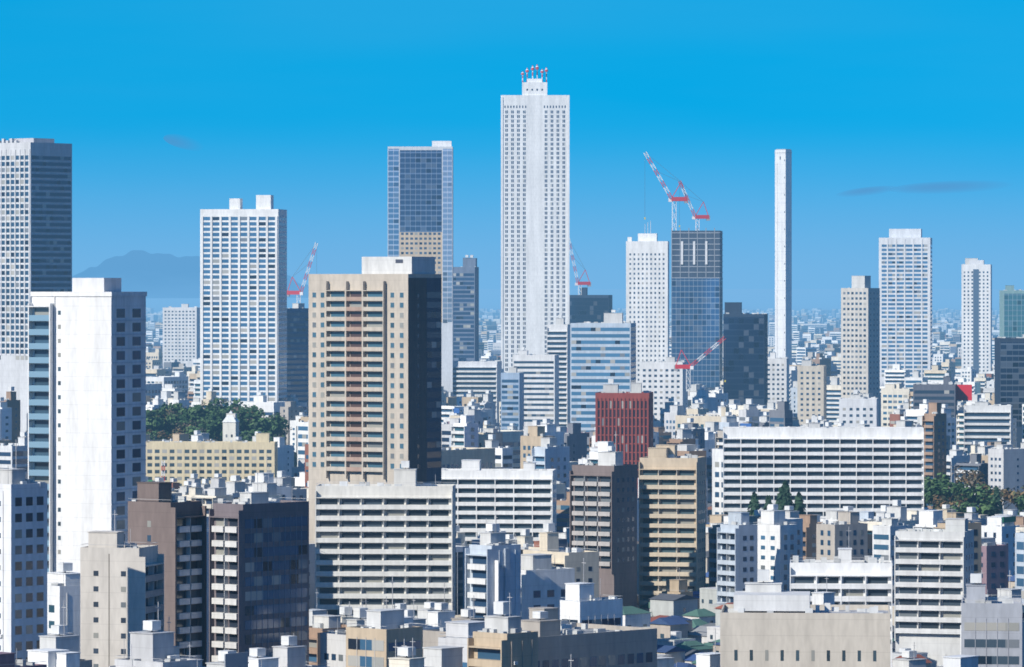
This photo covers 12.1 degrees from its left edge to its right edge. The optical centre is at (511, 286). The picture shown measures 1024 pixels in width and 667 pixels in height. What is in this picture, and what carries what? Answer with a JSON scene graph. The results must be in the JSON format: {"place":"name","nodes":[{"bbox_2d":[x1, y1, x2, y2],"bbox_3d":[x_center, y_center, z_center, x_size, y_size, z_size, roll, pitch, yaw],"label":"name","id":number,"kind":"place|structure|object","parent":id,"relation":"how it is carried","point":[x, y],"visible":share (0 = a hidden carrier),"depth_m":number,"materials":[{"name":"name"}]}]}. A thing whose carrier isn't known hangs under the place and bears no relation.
{"place":"outdoors","nodes":[
{"label":"outdoors","id":0,"kind":"place"},
{"bbox_2d":[166,139,177,143],"bbox_3d":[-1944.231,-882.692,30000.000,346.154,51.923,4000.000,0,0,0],"label":"cloud","id":1,"kind":"structure","parent":0,"point":[172,141],"depth_m":28865.31,"materials":[{"name":"blue"}]},
{"bbox_2d":[72,250,308,297],"bbox_3d":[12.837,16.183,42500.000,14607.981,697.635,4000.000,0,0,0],"label":"mountains","id":2,"kind":"structure","parent":0,"point":[157,275],"depth_m":43517.43,"materials":[{"name":"blue"}]},
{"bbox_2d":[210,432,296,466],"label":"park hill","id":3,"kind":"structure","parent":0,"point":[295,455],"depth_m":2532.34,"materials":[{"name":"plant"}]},
{"bbox_2d":[0,0,1023,288],"label":"sky","id":4,"kind":"structure","parent":0,"point":[301,103],"materials":[{"name":"blue"}]},
{"bbox_2d":[146,308,998,330],"bbox_3d":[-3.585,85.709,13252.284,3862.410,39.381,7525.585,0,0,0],"label":"distant buildings","id":5,"kind":"structure","parent":0,"point":[951,317],"depth_m":13202.33,"materials":[{"name":"grey concrete"}]},
{"bbox_2d":[146,289,1023,312],"bbox_3d":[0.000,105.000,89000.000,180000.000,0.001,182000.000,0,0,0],"label":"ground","id":6,"kind":"structure","parent":0,"point":[764,299],"depth_m":38067.30,"materials":[{"name":"blue"}]},
{"bbox_2d":[0,138,71,436],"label":"skyscraper","id":7,"kind":"structure","parent":6,"relation":"on","point":[35,214],"depth_m":2508.38,"materials":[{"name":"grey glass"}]},
{"bbox_2d":[28,278,146,572],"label":"white tower","id":8,"kind":"structure","parent":6,"relation":"on","point":[87,400],"depth_m":1044.71,"materials":[{"name":"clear concrete"}]},
{"bbox_2d":[200,195,286,405],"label":"white residential tower","id":9,"kind":"structure","parent":6,"relation":"on","point":[243,305],"depth_m":2903.58,"materials":[{"name":"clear concrete"}]},
{"bbox_2d":[309,257,440,543],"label":"beige apartment tower","id":10,"kind":"structure","parent":6,"relation":"on","point":[375,372],"depth_m":1468.32,"materials":[{"name":"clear concrete"}]},
{"bbox_2d":[388,141,452,391],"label":"skyscraper","id":11,"kind":"structure","parent":6,"relation":"on","point":[420,201],"depth_m":3299.95,"materials":[{"name":"blue glass"}]},
{"bbox_2d":[0,379,1021,666],"bbox_3d":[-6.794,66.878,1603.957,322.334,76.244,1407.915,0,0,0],"label":"blocks","id":12,"kind":"structure","parent":6,"relation":"on","point":[372,541],"depth_m":1253.70,"materials":[{"name":"grey concrete"}]},
{"bbox_2d":[0,458,1023,666],"bbox_3d":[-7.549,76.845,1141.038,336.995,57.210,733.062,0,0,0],"label":"city","id":13,"kind":"object","parent":6,"relation":"on","point":[541,603],"visible":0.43,"depth_m":1012.69,"materials":[{"name":"white concrete"}]},
{"bbox_2d":[0,386,1023,586],"bbox_3d":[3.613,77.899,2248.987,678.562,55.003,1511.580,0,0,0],"label":"city","id":14,"kind":"object","parent":6,"relation":"on","point":[471,428],"visible":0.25,"depth_m":2063.58,"materials":[{"name":"white concrete"}]},
{"bbox_2d":[501,64,569,371],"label":"skyscraper","id":15,"kind":"structure","parent":6,"relation":"on","point":[535,209],"depth_m":3933.00,"materials":[{"name":"white concrete"}]},
{"bbox_2d":[146,343,994,427],"bbox_3d":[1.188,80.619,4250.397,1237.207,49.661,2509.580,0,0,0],"label":"city","id":16,"kind":"object","parent":6,"relation":"on","point":[173,376],"visible":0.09,"depth_m":3574.09,"materials":[{"name":"white concrete"}]},
{"bbox_2d":[146,321,998,361],"bbox_3d":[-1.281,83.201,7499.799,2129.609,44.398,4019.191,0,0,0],"label":"distant city","id":17,"kind":"object","parent":6,"relation":"on","point":[945,338],"visible":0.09,"depth_m":7199.11,"materials":[{"name":"grey concrete"}]},
{"bbox_2d":[146,397,1023,616],"bbox_3d":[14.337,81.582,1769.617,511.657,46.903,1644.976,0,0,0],"label":"trees","id":18,"kind":"object","parent":6,"relation":"on","point":[163,419],"visible":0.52,"depth_m":2507.57,"materials":[{"name":"green plant"}]},
{"bbox_2d":[163,255,1023,451],"bbox_3d":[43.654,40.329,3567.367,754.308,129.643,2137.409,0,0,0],"label":"mid-distance buildings","id":19,"kind":"structure","parent":6,"relation":"on","point":[591,348],"depth_m":3006.70,"materials":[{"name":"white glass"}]},
{"bbox_2d":[287,241,725,388],"bbox_3d":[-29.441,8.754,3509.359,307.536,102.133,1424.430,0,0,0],"label":"tower cranes","id":20,"kind":"object","parent":19,"relation":"on","point":[588,284],"visible":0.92,"depth_m":3897.89,"materials":[{"name":"red metal"}]},
{"bbox_2d":[626,221,668,382],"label":"slim white tower","id":21,"kind":"structure","parent":6,"relation":"on","point":[647,283],"depth_m":3401.01,"materials":[{"name":"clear concrete"}]},
{"bbox_2d":[671,228,722,389],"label":"tower under construction","id":22,"kind":"structure","parent":6,"relation":"on","point":[696,291],"depth_m":3601.82,"materials":[{"name":"blue glass"}]},
{"bbox_2d":[644,152,709,230],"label":"tower cranes","id":23,"kind":"object","parent":22,"relation":"on","point":[685,200],"visible":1,"depth_m":3610.41,"materials":[{"name":"red metal"}]},
{"bbox_2d":[775,149,791,364],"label":"chimney","id":24,"kind":"object","parent":6,"relation":"on","point":[783,253],"visible":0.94,"depth_m":4484.08,"materials":[{"name":"white concrete"}]},
{"bbox_2d":[623,489,1014,666],"bbox_3d":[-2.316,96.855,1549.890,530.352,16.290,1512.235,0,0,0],"label":"houses","id":25,"kind":"structure","parent":6,"relation":"on","point":[685,625],"depth_m":1383.13,"materials":[{"name":"grey concrete"}]},
{"bbox_2d":[879,229,931,385],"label":"building","id":26,"kind":"structure","parent":6,"relation":"on","point":[905,271],"depth_m":3802.61,"materials":[{"name":"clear concrete"}]},
{"bbox_2d":[856,189,874,191],"bbox_3d":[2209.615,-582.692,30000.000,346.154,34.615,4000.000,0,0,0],"label":"cloud","id":27,"kind":"structure","parent":0,"point":[865,190],"depth_m":28856.80,"materials":[{"name":"blue"}]},
{"bbox_2d":[919,185,956,188],"bbox_3d":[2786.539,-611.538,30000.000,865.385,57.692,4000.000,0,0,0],"label":"cloud","id":28,"kind":"structure","parent":0,"point":[937,186],"depth_m":28884.65,"materials":[{"name":"blue"}]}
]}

